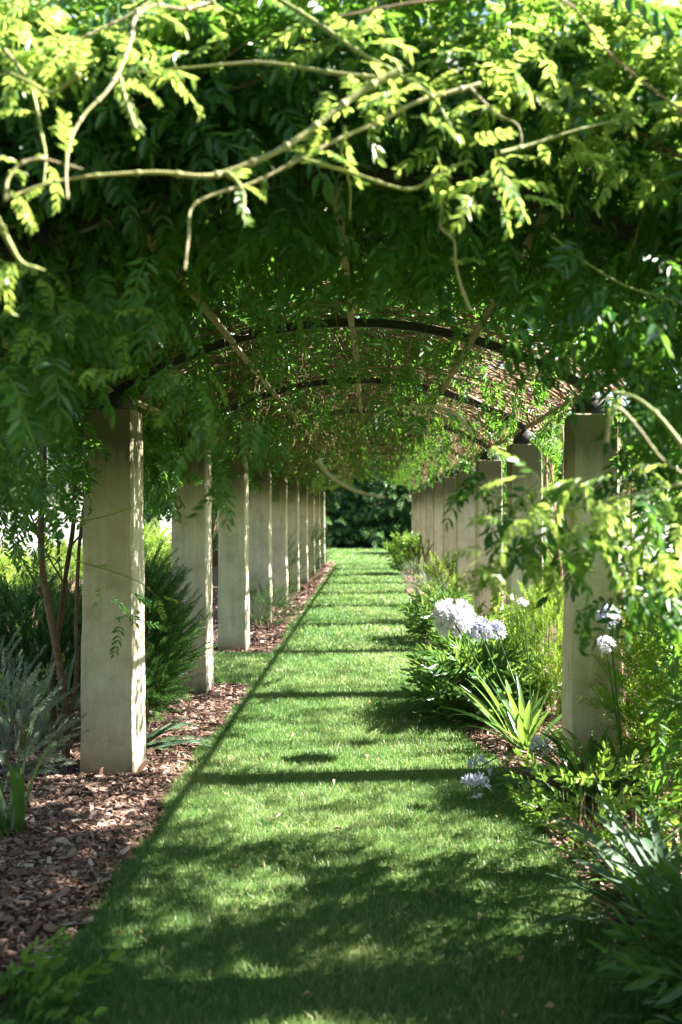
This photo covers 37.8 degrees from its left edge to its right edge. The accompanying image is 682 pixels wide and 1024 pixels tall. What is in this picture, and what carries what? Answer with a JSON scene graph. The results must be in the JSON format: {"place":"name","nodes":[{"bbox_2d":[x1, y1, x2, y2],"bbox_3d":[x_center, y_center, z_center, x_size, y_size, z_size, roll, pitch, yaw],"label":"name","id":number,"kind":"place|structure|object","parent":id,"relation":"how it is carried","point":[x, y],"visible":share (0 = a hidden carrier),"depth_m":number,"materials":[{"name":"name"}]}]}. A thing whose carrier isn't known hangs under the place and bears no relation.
{"place":"outdoors","nodes":[
{"label":"outdoors","id":0,"kind":"place"},
{"bbox_2d":[0,513,37,598],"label":"shrub","id":1,"kind":"object","parent":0,"point":[35,544],"visible":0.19,"depth_m":16.35,"materials":[{"name":"white plant"}]},
{"bbox_2d":[2,505,55,584],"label":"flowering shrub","id":2,"kind":"object","parent":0,"point":[23,549],"visible":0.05,"depth_m":17.84,"materials":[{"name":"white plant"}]},
{"bbox_2d":[0,505,81,589],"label":"shrub","id":3,"kind":"object","parent":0,"point":[66,533],"visible":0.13,"depth_m":19.47,"materials":[{"name":"white plant"}]},
{"bbox_2d":[30,509,82,581],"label":"shrub","id":4,"kind":"object","parent":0,"point":[48,565],"visible":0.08,"depth_m":22.60,"materials":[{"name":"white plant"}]},
{"bbox_2d":[147,513,171,566],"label":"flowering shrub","id":5,"kind":"object","parent":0,"point":[166,524],"visible":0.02,"depth_m":25.27,"materials":[{"name":"white plant"}]},
{"bbox_2d":[0,519,677,1023],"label":"ground","id":6,"kind":"structure","parent":0,"point":[350,925],"depth_m":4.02,"materials":[{"name":"plant"}]},
{"bbox_2d":[0,527,56,653],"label":"bush","id":7,"kind":"object","parent":6,"relation":"on","point":[6,568],"visible":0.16,"depth_m":10.42,"materials":[{"name":"green plant"}]},
{"bbox_2d":[0,409,82,573],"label":"tree","id":8,"kind":"object","parent":6,"relation":"on","point":[54,486],"visible":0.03,"depth_m":23.69,"materials":[{"name":"green plant"}]},
{"bbox_2d":[4,562,334,652],"bbox_3d":[-3.611,1.596,21.474,6.433,0.001,20.300,0,0,2],"label":"mulch bed","id":9,"kind":"object","parent":6,"relation":"on","point":[214,580],"visible":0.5,"depth_m":14.00,"materials":[{"name":"wood"}]},
{"bbox_2d":[51,516,171,587],"bbox_3d":[-3.920,0.745,18.620,2.591,1.776,2.672,0,0,-35],"label":"bush","id":10,"kind":"object","parent":9,"relation":"on","point":[148,540],"visible":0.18,"depth_m":18.49,"materials":[{"name":"green plant"}]},
{"bbox_2d":[143,492,165,560],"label":"shrub","id":11,"kind":"object","parent":9,"relation":"on","point":[148,521],"visible":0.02,"depth_m":24.51,"materials":[{"name":"green plant"}]},
{"bbox_2d":[212,324,226,566],"bbox_3d":[-3.746,-3.062,29.122,2.529,9.524,2.631,0,0,-36],"label":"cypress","id":12,"kind":"object","parent":9,"relation":"on","point":[215,556],"visible":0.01,"depth_m":29.03,"materials":[{"name":"green plant"}]},
{"bbox_2d":[248,467,272,624],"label":"stone pillar","id":13,"kind":"structure","parent":9,"relation":"on","point":[260,532],"depth_m":14.12,"materials":[{"name":"stone"}]},
{"bbox_2d":[249,575,303,628],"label":"needle shrub","id":14,"kind":"object","parent":9,"relation":"on","point":[268,615],"visible":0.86,"depth_m":13.51,"materials":[{"name":"green plant"}]},
{"bbox_2d":[271,474,287,606],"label":"stone pillar","id":15,"kind":"structure","parent":9,"relation":"on","point":[279,544],"depth_m":16.80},
{"bbox_2d":[287,480,299,592],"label":"stone pillar","id":16,"kind":"structure","parent":9,"relation":"on","point":[293,513],"depth_m":19.50,"materials":[{"name":"stone"}]},
{"bbox_2d":[288,531,309,596],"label":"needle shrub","id":17,"kind":"object","parent":9,"relation":"on","point":[294,559],"visible":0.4,"depth_m":17.90,"materials":[{"name":"green plant"}]},
{"bbox_2d":[299,484,307,583],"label":"stone pillar","id":18,"kind":"structure","parent":9,"relation":"on","point":[303,520],"depth_m":22.18,"materials":[{"name":"stone"}]},
{"bbox_2d":[308,487,314,575],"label":"stone pillar","id":19,"kind":"structure","parent":9,"relation":"on","point":[311,513],"depth_m":24.87,"materials":[{"name":"stone"}]},
{"bbox_2d":[211,384,415,548],"bbox_3d":[-0.509,-0.272,13.095,2.877,3.818,4.224,0,0,2],"label":"wisteria","id":20,"kind":"object","parent":9,"relation":"on","point":[313,434],"visible":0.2,"depth_m":12.58,"materials":[{"name":"green plant"}]},
{"bbox_2d":[315,489,320,568],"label":"stone pillar","id":21,"kind":"structure","parent":9,"relation":"on","point":[317,512],"depth_m":27.56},
{"bbox_2d":[308,525,339,579],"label":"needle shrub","id":22,"kind":"object","parent":9,"relation":"on","point":[317,539],"visible":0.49,"depth_m":23.27,"materials":[{"name":"green plant"}]},
{"bbox_2d":[265,406,383,502],"bbox_3d":[-0.411,-0.215,15.720,2.997,3.701,4.078,0,0,2],"label":"wisteria","id":23,"kind":"object","parent":9,"relation":"on","point":[308,454],"visible":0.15,"depth_m":15.78,"materials":[{"name":"green plant"}]},
{"bbox_2d":[320,523,335,563],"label":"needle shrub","id":24,"kind":"object","parent":9,"relation":"on","point":[325,532],"visible":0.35,"depth_m":28.95,"materials":[{"name":"green plant"}]},
{"bbox_2d":[272,436,384,503],"bbox_3d":[-0.326,-0.215,18.409,2.997,3.701,4.078,0,0,2],"label":"wisteria","id":25,"kind":"object","parent":9,"relation":"on","point":[329,462],"visible":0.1,"depth_m":18.50,"materials":[{"name":"green plant"}]},
{"bbox_2d":[289,449,384,500],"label":"wisteria","id":26,"kind":"object","parent":9,"relation":"on","point":[302,480],"visible":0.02,"depth_m":20.72,"materials":[{"name":"green plant"}]},
{"bbox_2d":[305,458,372,504],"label":"wisteria","id":27,"kind":"object","parent":9,"relation":"on","point":[339,473],"visible":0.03,"depth_m":23.87,"materials":[{"name":"green plant"}]},
{"bbox_2d":[315,468,368,501],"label":"wisteria","id":28,"kind":"object","parent":9,"relation":"on","point":[329,482],"visible":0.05,"depth_m":26.48,"materials":[{"name":"green plant"}]},
{"bbox_2d":[319,473,369,505],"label":"wisteria","id":29,"kind":"object","parent":9,"relation":"on","point":[352,480],"visible":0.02,"depth_m":29.34,"materials":[{"name":"green plant"}]},
{"bbox_2d":[218,457,249,650],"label":"stone pillar","id":30,"kind":"structure","parent":6,"relation":"on","point":[233,595],"depth_m":11.43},
{"bbox_2d":[320,491,324,563],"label":"stone pillar","id":31,"kind":"structure","parent":6,"relation":"on","point":[322,510],"depth_m":30.25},
{"bbox_2d":[325,484,352,546],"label":"conifer","id":32,"kind":"object","parent":6,"relation":"on","point":[331,519],"depth_m":45.38,"materials":[{"name":"green plant"}]},
{"bbox_2d":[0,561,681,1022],"bbox_3d":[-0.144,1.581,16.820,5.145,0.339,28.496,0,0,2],"label":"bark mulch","id":33,"kind":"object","parent":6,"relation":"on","point":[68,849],"visible":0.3,"depth_m":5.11,"materials":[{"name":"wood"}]},
{"bbox_2d":[0,627,50,748],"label":"silver plant","id":34,"kind":"object","parent":33,"relation":"on","point":[10,676],"visible":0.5,"depth_m":6.54,"materials":[{"name":"green plant"}]},
{"bbox_2d":[0,737,57,838],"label":"iris","id":35,"kind":"object","parent":33,"relation":"on","point":[18,808],"visible":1,"depth_m":4.89,"materials":[{"name":"green plant"}]},
{"bbox_2d":[0,653,70,758],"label":"leafy perennial","id":36,"kind":"object","parent":33,"relation":"on","point":[24,738],"visible":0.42,"depth_m":6.36,"materials":[{"name":"green plant"}]},
{"bbox_2d":[0,562,82,714],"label":"needle shrub","id":37,"kind":"object","parent":33,"relation":"on","point":[13,611],"visible":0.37,"depth_m":7.66,"materials":[{"name":"green plant"}]},
{"bbox_2d":[0,656,88,790],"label":"silver plant","id":38,"kind":"object","parent":33,"relation":"on","point":[39,719],"visible":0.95,"depth_m":5.91,"materials":[{"name":"green plant"}]},
{"bbox_2d":[10,653,80,745],"bbox_3d":[-1.935,1.264,6.788,0.857,0.643,1.041,0,0,2],"label":"iris","id":39,"kind":"object","parent":33,"relation":"on","point":[78,696],"visible":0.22,"depth_m":6.83,"materials":[{"name":"green plant"}]},
{"bbox_2d":[0,925,125,1023],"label":"leafy perennial","id":40,"kind":"object","parent":33,"relation":"on","point":[42,981],"visible":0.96,"depth_m":3.18,"materials":[{"name":"green plant"}]},
{"bbox_2d":[80,408,145,774],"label":"stone pillar","id":41,"kind":"structure","parent":33,"relation":"on","point":[113,739],"depth_m":6.05,"materials":[{"name":"stone"}]},
{"bbox_2d":[0,0,424,619],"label":"wisteria","id":42,"kind":"object","parent":41,"relation":"attached to","point":[80,132],"visible":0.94,"depth_m":3.17,"materials":[{"name":"green plant"}]},
{"bbox_2d":[65,539,216,731],"bbox_3d":[-1.472,0.893,7.268,1.198,1.466,1.160,0,0,44],"label":"needle shrub","id":43,"kind":"object","parent":33,"relation":"on","point":[172,643],"visible":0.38,"depth_m":7.12,"materials":[{"name":"green plant"}]},
{"bbox_2d":[146,716,217,764],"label":"iris","id":44,"kind":"object","parent":33,"relation":"on","point":[167,741],"visible":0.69,"depth_m":6.67,"materials":[{"name":"green plant"}]},
{"bbox_2d":[171,440,213,693],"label":"stone pillar","id":45,"kind":"structure","parent":33,"relation":"on","point":[192,538],"depth_m":8.74,"materials":[{"name":"stone"}]},
{"bbox_2d":[0,268,436,766],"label":"wisteria","id":46,"kind":"object","parent":33,"relation":"on","point":[162,447],"visible":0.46,"depth_m":6.78,"materials":[{"name":"green plant"}]},
{"bbox_2d":[143,309,423,526],"bbox_3d":[-0.789,-0.217,10.231,3.280,3.714,4.564,0,0,2],"label":"wisteria","id":47,"kind":"object","parent":33,"relation":"on","point":[265,413],"visible":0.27,"depth_m":10.12,"materials":[{"name":"green plant"}]},
{"bbox_2d":[323,477,393,546],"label":"conifer","id":48,"kind":"object","parent":6,"relation":"on","point":[341,512],"visible":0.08,"depth_m":44.11,"materials":[{"name":"green plant"}]},
{"bbox_2d":[324,476,411,548],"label":"conifer","id":49,"kind":"object","parent":6,"relation":"on","point":[330,496],"visible":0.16,"depth_m":44.21,"materials":[{"name":"green plant"}]},
{"bbox_2d":[328,475,411,547],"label":"conifer","id":50,"kind":"object","parent":6,"relation":"on","point":[397,528],"visible":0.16,"depth_m":43.90,"materials":[{"name":"green plant"}]},
{"bbox_2d":[350,468,504,544],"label":"conifer","id":51,"kind":"object","parent":6,"relation":"on","point":[408,520],"visible":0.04,"depth_m":44.92,"materials":[{"name":"green plant"}]},
{"bbox_2d":[492,404,569,502],"bbox_3d":[7.352,-1.355,37.824,4.584,6.126,5.502,0,0,-38],"label":"broadleaf tree","id":52,"kind":"object","parent":6,"relation":"on","point":[541,444],"visible":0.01,"depth_m":37.27,"materials":[{"name":"green plant"}]},
{"bbox_2d":[502,389,568,512],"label":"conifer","id":53,"kind":"object","parent":6,"relation":"on","point":[543,413],"depth_m":45.93,"materials":[{"name":"green plant"}]},
{"bbox_2d":[401,569,681,1011],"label":"mulch bed","id":54,"kind":"object","parent":6,"relation":"on","point":[490,750],"visible":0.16,"depth_m":6.03,"materials":[{"name":"wood"}]},
{"bbox_2d":[348,457,431,488],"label":"wisteria","id":55,"kind":"object","parent":54,"relation":"on","point":[420,479],"visible":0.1,"depth_m":23.68,"materials":[{"name":"green plant"}]},
{"bbox_2d":[104,0,681,843],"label":"wisteria","id":56,"kind":"object","parent":54,"relation":"on","point":[584,112],"visible":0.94,"depth_m":3.04,"materials":[{"name":"green plant"}]},
{"bbox_2d":[331,186,367,471],"bbox_3d":[0.405,-1.158,16.916,0.047,0.029,26.854,0,0,2],"label":"wooden batten","id":57,"kind":"object","parent":56,"relation":"on","point":[345,267],"visible":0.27,"depth_m":5.60,"materials":[{"name":"wood"}]},
{"bbox_2d":[368,472,418,492],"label":"wisteria","id":58,"kind":"object","parent":54,"relation":"on","point":[395,482],"visible":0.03,"depth_m":29.22,"materials":[{"name":"green plant"}]},
{"bbox_2d":[368,465,425,492],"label":"wisteria","id":59,"kind":"object","parent":54,"relation":"on","point":[384,472],"visible":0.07,"depth_m":26.05,"materials":[{"name":"green plant"}]},
{"bbox_2d":[393,213,549,476],"bbox_3d":[1.144,-1.050,16.892,0.056,0.038,26.854,0,0,2],"label":"wooden batten","id":60,"kind":"object","parent":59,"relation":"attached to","point":[487,311],"visible":0.26,"depth_m":5.38,"materials":[{"name":"wood"}]},
{"bbox_2d":[353,446,445,487],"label":"wisteria","id":61,"kind":"object","parent":54,"relation":"on","point":[417,472],"visible":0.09,"depth_m":20.70,"materials":[{"name":"green plant"}]},
{"bbox_2d":[381,529,423,575],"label":"leafy perennial","id":62,"kind":"object","parent":54,"relation":"on","point":[403,542],"visible":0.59,"depth_m":25.17,"materials":[{"name":"green plant"}]},
{"bbox_2d":[358,434,457,499],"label":"wisteria","id":63,"kind":"object","parent":54,"relation":"on","point":[432,469],"visible":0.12,"depth_m":18.00,"materials":[{"name":"green plant"}]},
{"bbox_2d":[394,559,431,588],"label":"silver plant","id":64,"kind":"object","parent":54,"relation":"on","point":[404,578],"visible":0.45,"depth_m":19.93,"materials":[{"name":"green plant"}]},
{"bbox_2d":[411,492,415,558],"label":"stone pillar","id":65,"kind":"structure","parent":54,"relation":"on","point":[413,511],"depth_m":30.17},
{"bbox_2d":[415,491,419,552],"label":"stone pillar","id":66,"kind":"structure","parent":54,"relation":"on","point":[417,513],"depth_m":27.49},
{"bbox_2d":[409,536,432,591],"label":"dry flower stalk","id":67,"kind":"object","parent":54,"relation":"on","point":[419,555],"visible":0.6,"depth_m":19.54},
{"bbox_2d":[420,488,425,575],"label":"stone pillar","id":68,"kind":"structure","parent":54,"relation":"on","point":[423,512],"depth_m":24.80,"materials":[{"name":"stone"}]},
{"bbox_2d":[350,420,503,513],"bbox_3d":[1.065,-0.229,15.464,2.962,3.727,4.707,0,0,2],"label":"wisteria","id":69,"kind":"object","parent":54,"relation":"on","point":[446,460],"visible":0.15,"depth_m":15.38,"materials":[{"name":"green plant"}]},
{"bbox_2d":[406,568,448,599],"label":"silver plant","id":70,"kind":"object","parent":54,"relation":"on","point":[422,582],"visible":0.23,"depth_m":16.59,"materials":[{"name":"green plant"}]},
{"bbox_2d":[425,485,432,583],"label":"stone pillar","id":71,"kind":"structure","parent":54,"relation":"on","point":[429,512],"depth_m":22.11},
{"bbox_2d":[324,388,543,551],"bbox_3d":[0.995,-0.229,12.807,2.967,3.729,4.625,0,0,2],"label":"wisteria","id":72,"kind":"object","parent":54,"relation":"on","point":[471,449],"visible":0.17,"depth_m":12.50,"materials":[{"name":"green plant"}]},
{"bbox_2d":[395,577,474,641],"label":"leafy perennial","id":73,"kind":"object","parent":54,"relation":"on","point":[419,621],"visible":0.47,"depth_m":12.13,"materials":[{"name":"green plant"}]},
{"bbox_2d":[304,328,571,681],"bbox_3d":[0.947,-0.215,9.913,2.783,3.703,4.759,0,0,2],"label":"wisteria","id":74,"kind":"object","parent":54,"relation":"on","point":[468,412],"visible":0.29,"depth_m":9.75,"materials":[{"name":"green plant"}]},
{"bbox_2d":[433,482,442,589],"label":"stone pillar","id":75,"kind":"structure","parent":54,"relation":"on","point":[437,516],"depth_m":19.42,"materials":[{"name":"stone"}]},
{"bbox_2d":[289,451,444,481],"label":"metal arch","id":76,"kind":"structure","parent":75,"relation":"on","point":[441,476],"depth_m":19.56,"materials":[{"name":"metal"}]},
{"bbox_2d":[411,547,465,611],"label":"bright shrub","id":77,"kind":"object","parent":54,"relation":"on","point":[452,572],"visible":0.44,"depth_m":14.25,"materials":[{"name":"green plant"}]},
{"bbox_2d":[442,477,455,588],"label":"stone pillar","id":78,"kind":"structure","parent":54,"relation":"on","point":[449,539],"depth_m":16.73,"materials":[{"name":"stone"}]},
{"bbox_2d":[279,442,455,476],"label":"metal arch","id":79,"kind":"structure","parent":78,"relation":"on","point":[451,473],"depth_m":16.88,"materials":[{"name":"metal"}]},
{"bbox_2d":[0,335,313,484],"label":"wooden batten","id":80,"kind":"object","parent":79,"relation":"attached to","point":[143,405],"visible":0.06,"depth_m":6.94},
{"bbox_2d":[126,216,335,468],"bbox_3d":[-0.335,-1.051,16.939,0.050,0.038,26.854,0,0,2],"label":"wooden batten","id":81,"kind":"object","parent":79,"relation":"attached to","point":[213,318],"visible":0.31,"depth_m":5.60,"materials":[{"name":"wood"}]},
{"bbox_2d":[251,271,678,736],"bbox_3d":[0.836,-0.222,7.498,2.913,3.710,3.887,0,0,2],"label":"wisteria","id":82,"kind":"object","parent":54,"relation":"on","point":[446,352],"visible":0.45,"depth_m":7.31,"materials":[{"name":"green plant"}]},
{"bbox_2d":[436,341,681,476],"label":"wooden batten","id":83,"kind":"object","parent":82,"relation":"on","point":[538,420],"visible":0.28,"depth_m":7.85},
{"bbox_2d":[455,470,474,606],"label":"stone pillar","id":84,"kind":"structure","parent":54,"relation":"on","point":[465,538],"depth_m":14.04,"materials":[{"name":"stone"}]},
{"bbox_2d":[262,428,474,469],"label":"metal arch","id":85,"kind":"structure","parent":84,"relation":"on","point":[330,433],"depth_m":14.20,"materials":[{"name":"metal"}]},
{"bbox_2d":[399,620,561,727],"bbox_3d":[1.084,1.263,7.765,1.294,0.828,1.470,0,0,2],"label":"leafy perennial","id":86,"kind":"object","parent":54,"relation":"on","point":[440,668],"visible":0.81,"depth_m":7.45,"materials":[{"name":"green plant"}]},
{"bbox_2d":[474,460,503,644],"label":"stone pillar","id":87,"kind":"structure","parent":54,"relation":"on","point":[492,471],"depth_m":11.35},
{"bbox_2d":[228,409,498,459],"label":"metal arch","id":88,"kind":"structure","parent":87,"relation":"on","point":[484,455],"depth_m":11.49,"materials":[{"name":"metal"}]},
{"bbox_2d":[428,583,552,695],"bbox_3d":[1.168,1.120,8.537,1.047,1.008,1.006,0,0,-29],"label":"leafy perennial","id":89,"kind":"object","parent":54,"relation":"on","point":[490,617],"visible":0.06,"depth_m":8.50,"materials":[{"name":"green plant"}]},
{"bbox_2d":[428,597,562,760],"bbox_3d":[1.227,1.069,6.731,1.304,1.033,1.089,0,0,2],"label":"agapanthus","id":90,"kind":"object","parent":54,"relation":"on","point":[449,615],"visible":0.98,"depth_m":6.60,"materials":[{"name":"green plant"}]},
{"bbox_2d":[505,444,543,671],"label":"stone pillar","id":91,"kind":"structure","parent":54,"relation":"on","point":[528,455],"depth_m":8.66,"materials":[{"name":"stone"}]},
{"bbox_2d":[180,377,537,443],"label":"metal arch","id":92,"kind":"structure","parent":91,"relation":"on","point":[522,436],"depth_m":8.81,"materials":[{"name":"metal"}]},
{"bbox_2d":[493,565,563,719],"bbox_3d":[1.613,1.010,7.722,0.950,1.230,1.111,0,0,2],"label":"bright shrub","id":93,"kind":"object","parent":54,"relation":"on","point":[541,618],"visible":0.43,"depth_m":7.58,"materials":[{"name":"green plant"}]},
{"bbox_2d":[459,723,681,830],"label":"agapanthus","id":94,"kind":"object","parent":54,"relation":"on","point":[561,753],"visible":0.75,"depth_m":5.53,"materials":[{"name":"green plant"}]},
{"bbox_2d":[561,413,620,776],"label":"stone pillar","id":95,"kind":"structure","parent":54,"relation":"on","point":[585,459],"depth_m":5.97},
{"bbox_2d":[99,318,609,412],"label":"metal arch","id":96,"kind":"structure","parent":95,"relation":"on","point":[116,399],"depth_m":6.14,"materials":[{"name":"metal"}]},
{"bbox_2d":[503,740,681,858],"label":"shrub","id":97,"kind":"object","parent":54,"relation":"on","point":[548,806],"visible":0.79,"depth_m":4.67,"materials":[{"name":"green plant"}]},
{"bbox_2d":[514,787,681,967],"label":"agapanthus","id":98,"kind":"object","parent":54,"relation":"on","point":[645,849],"visible":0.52,"depth_m":3.87,"materials":[{"name":"green plant"}]},
{"bbox_2d":[514,775,681,891],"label":"agapanthus","id":99,"kind":"object","parent":54,"relation":"on","point":[617,843],"visible":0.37,"depth_m":4.37,"materials":[{"name":"green plant"}]},
{"bbox_2d":[555,604,681,796],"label":"agapanthus","id":100,"kind":"object","parent":54,"relation":"on","point":[604,649],"visible":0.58,"depth_m":5.48,"materials":[{"name":"green plant"}]},
{"bbox_2d":[576,550,681,789],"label":"bright shrub","id":101,"kind":"object","parent":54,"relation":"on","point":[646,687],"visible":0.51,"depth_m":5.59,"materials":[{"name":"green plant"}]},
{"bbox_2d":[581,890,681,1023],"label":"agapanthus","id":102,"kind":"object","parent":54,"relation":"on","point":[630,977],"visible":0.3,"depth_m":3.16,"materials":[{"name":"green plant"}]},
{"bbox_2d":[584,842,681,1023],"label":"leafy perennial","id":103,"kind":"object","parent":54,"relation":"on","point":[658,969],"visible":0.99,"depth_m":3.08,"materials":[{"name":"green plant"}]},
{"bbox_3d":[1.451,0.548,3.425,0.320,2.285,0.310,0,0,2],"label":"stone pillar","id":104,"kind":"object","parent":54,"relation":"on","visible":0},
{"bbox_2d":[0,167,681,263],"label":"metal arch","id":105,"kind":"structure","parent":104,"relation":"on","point":[384,175],"depth_m":3.45,"materials":[{"name":"metal"}]},
{"bbox_2d":[539,403,673,509],"bbox_3d":[7.695,-0.764,28.594,4.402,4.900,3.667,0,0,5],"label":"broadleaf tree","id":106,"kind":"object","parent":6,"relation":"on","point":[559,438],"depth_m":28.49,"materials":[{"name":"green plant"}]},
{"bbox_2d":[6,0,681,518],"label":"sky","id":107,"kind":"structure","parent":0,"point":[622,401],"materials":[{"name":"white"}]},
{"bbox_2d":[543,512,637,587],"bbox_3d":[4.380,0.709,17.367,2.386,1.834,2.452,0,0,21],"label":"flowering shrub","id":108,"kind":"object","parent":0,"point":[547,542],"visible":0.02,"depth_m":17.35,"materials":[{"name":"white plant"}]},
{"bbox_2d":[620,509,672,622],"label":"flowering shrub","id":109,"kind":"object","parent":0,"point":[640,537],"visible":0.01,"depth_m":12.23,"materials":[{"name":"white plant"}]},
{"bbox_2d":[620,526,676,640],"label":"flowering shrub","id":110,"kind":"object","parent":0,"point":[652,550],"visible":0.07,"depth_m":9.19,"materials":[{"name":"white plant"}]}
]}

